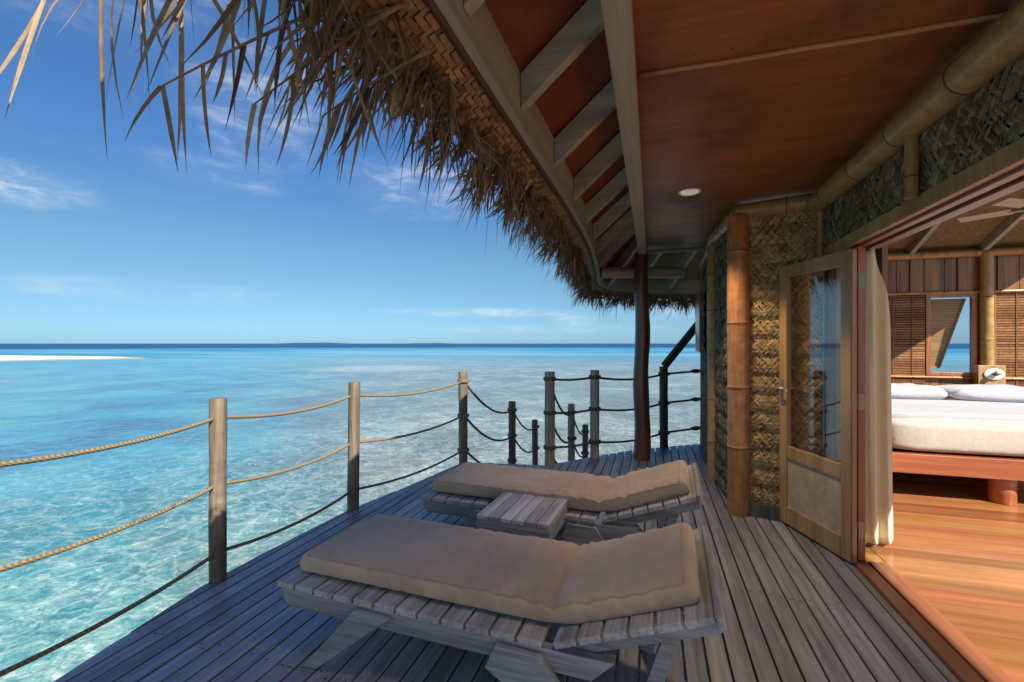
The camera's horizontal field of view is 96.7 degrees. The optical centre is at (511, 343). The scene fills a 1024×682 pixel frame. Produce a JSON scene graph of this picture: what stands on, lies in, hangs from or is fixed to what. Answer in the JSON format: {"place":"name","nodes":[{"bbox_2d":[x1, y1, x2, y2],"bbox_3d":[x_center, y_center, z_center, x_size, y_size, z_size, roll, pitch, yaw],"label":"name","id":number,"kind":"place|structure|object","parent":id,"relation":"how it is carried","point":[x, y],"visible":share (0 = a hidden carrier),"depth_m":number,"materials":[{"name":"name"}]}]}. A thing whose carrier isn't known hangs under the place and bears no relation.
{"place":"outdoors","nodes":[
{"label":"outdoors","id":0,"kind":"place"},
{"bbox_2d":[278,343,350,343],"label":"islet","id":1,"kind":"object","parent":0,"point":[314,343],"visible":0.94,"depth_m":3471.51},
{"bbox_2d":[408,343,453,343],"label":"islet","id":2,"kind":"object","parent":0,"point":[430,343],"visible":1,"depth_m":3883.70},
{"bbox_2d":[0,344,968,681],"bbox_3d":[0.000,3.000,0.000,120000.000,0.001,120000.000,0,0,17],"label":"water","id":3,"kind":"structure","parent":0,"point":[56,406],"depth_m":14.23,"materials":[{"name":"blue liquid"}]},
{"bbox_2d":[0,355,153,360],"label":"sandbar","id":4,"kind":"structure","parent":3,"relation":"on","point":[23,358],"depth_m":87.53,"materials":[{"name":"white sand"}]},
{"bbox_2d":[619,450,695,531],"bbox_3d":[0.029,2.471,2.287,3.700,2.057,9.590,0,0,17],"label":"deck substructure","id":5,"kind":"object","parent":3,"relation":"in","point":[647,466],"visible":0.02,"depth_m":5.88,"materials":[{"name":"wood"}]},
{"bbox_2d":[0,0,968,343],"label":"sky","id":6,"kind":"structure","parent":0,"point":[123,245],"materials":[{"name":"blue"}]},
{"bbox_2d":[0,0,1023,681],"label":"bungalow","id":7,"kind":"object","parent":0,"point":[806,146],"visible":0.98,"depth_m":2.46,"materials":[{"name":"brown wood"}]},
{"bbox_2d":[54,444,959,681],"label":"deck","id":8,"kind":"structure","parent":7,"relation":"attached to","point":[798,606],"depth_m":2.21,"materials":[{"name":"grey wood"}]},
{"bbox_2d":[0,371,468,676],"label":"rope railing","id":9,"kind":"object","parent":8,"relation":"attached to","point":[218,549],"visible":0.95,"depth_m":2.68,"materials":[{"name":"wood"}]},
{"bbox_2d":[277,526,726,681],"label":"sun lounger","id":10,"kind":"object","parent":8,"relation":"on","point":[527,653],"visible":0.52,"depth_m":1.71,"materials":[{"name":"grey wood"}]},
{"bbox_2d":[300,513,699,623],"bbox_3d":[-0.082,0.934,2.088,1.725,0.263,0.577,0,0,20],"label":"lounger cushion","id":11,"kind":"object","parent":10,"relation":"on","point":[556,581],"visible":1,"depth_m":1.94,"materials":[{"name":"beige fabric"}]},
{"bbox_2d":[476,492,568,540],"bbox_3d":[0.083,1.199,2.805,0.439,0.402,0.490,0,0,20],"label":"side table","id":12,"kind":"object","parent":8,"relation":"on","point":[525,515],"visible":0.66,"depth_m":2.67,"materials":[{"name":"grey wood"}]},
{"bbox_2d":[467,385,588,465],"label":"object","id":13,"kind":"structure","parent":8,"relation":"attached to","point":[512,434],"depth_m":7.03,"materials":[{"name":"wood"}]},
{"bbox_2d":[419,463,703,544],"bbox_3d":[0.342,1.131,3.230,1.844,0.551,0.798,0,0,20],"label":"sun lounger","id":14,"kind":"object","parent":8,"relation":"on","point":[587,528],"visible":0.39,"depth_m":2.78,"materials":[{"name":"grey wood"}]},
{"bbox_2d":[431,460,688,511],"bbox_3d":[0.326,0.934,3.225,1.725,0.263,0.578,0,0,20],"label":"lounger cushion","id":15,"kind":"object","parent":14,"relation":"on","point":[585,491],"visible":0.95,"depth_m":3.09,"materials":[{"name":"beige fabric"}]},
{"bbox_2d":[543,322,699,465],"bbox_3d":[1.597,0.721,5.875,2.774,2.558,0.201,0,0,-27],"label":"rope railing","id":16,"kind":"object","parent":8,"relation":"attached to","point":[550,413],"visible":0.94,"depth_m":5.53,"materials":[{"name":"grey wood"}]},
{"bbox_2d":[678,188,700,195],"bbox_3d":[1.356,-1.155,3.475,0.168,0.008,0.168,0,0,17],"label":"ceiling light","id":17,"kind":"object","parent":7,"relation":"attached to","point":[689,192],"visible":1,"depth_m":3.47,"materials":[{"name":"white glass"}]},
{"bbox_2d":[775,249,864,562],"bbox_3d":[2.140,0.393,3.225,0.162,1.985,0.721,0,0,-3],"label":"door","id":18,"kind":"structure","parent":7,"relation":"in","point":[818,494],"depth_m":3.08,"materials":[{"name":"brown wood"}]},
{"bbox_2d":[836,249,893,544],"bbox_3d":[2.468,0.360,3.293,0.202,1.997,0.507,0,0,-4],"label":"curtain","id":19,"kind":"object","parent":7,"relation":"hanging from","point":[878,477],"visible":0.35,"depth_m":3.07,"materials":[{"name":"beige fabric"}]},
{"bbox_2d":[925,293,976,375],"bbox_3d":[5.461,-0.110,5.729,0.510,1.020,0.223,0,0,17],"label":"window","id":20,"kind":"structure","parent":7,"relation":"in","point":[936,342],"depth_m":5.71,"materials":[{"name":"wood"}]},
{"bbox_2d":[892,448,1023,505],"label":"bed","id":21,"kind":"object","parent":7,"relation":"on","point":[1003,475],"visible":0.3,"depth_m":3.90,"materials":[{"name":"brown wood"}]},
{"bbox_2d":[892,418,1023,456],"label":"mattress","id":22,"kind":"object","parent":21,"relation":"on","point":[983,437],"visible":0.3,"depth_m":3.93,"materials":[{"name":"white fabric"}]},
{"bbox_2d":[891,383,947,399],"bbox_3d":[4.526,0.568,5.357,0.794,0.203,0.550,0,0,17],"label":"pillow","id":23,"kind":"object","parent":22,"relation":"on","point":[911,391],"visible":0.5,"depth_m":5.10,"materials":[{"name":"white fabric"}]},
{"bbox_2d":[891,399,1023,420],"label":"folded sheet","id":24,"kind":"object","parent":22,"relation":"on","point":[960,409],"visible":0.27,"depth_m":4.32,"materials":[{"name":"white fabric"}]},
{"bbox_2d":[936,384,1023,402],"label":"pillow","id":25,"kind":"object","parent":22,"relation":"on","point":[993,393],"visible":0.79,"depth_m":4.93,"materials":[{"name":"white fabric"}]},
{"bbox_2d":[973,365,1005,384],"bbox_3d":[5.717,0.380,5.423,0.260,0.240,0.202,0,0,17],"label":"wall lamp","id":26,"kind":"object","parent":7,"relation":"attached to","point":[989,374],"visible":0.88,"depth_m":5.42,"materials":[{"name":"wood"}]},
{"bbox_2d":[957,198,1023,222],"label":"ceiling fan","id":27,"kind":"object","parent":7,"relation":"hanging from","point":[1013,202],"visible":1,"depth_m":4.02,"materials":[{"name":"wood"}]}
]}

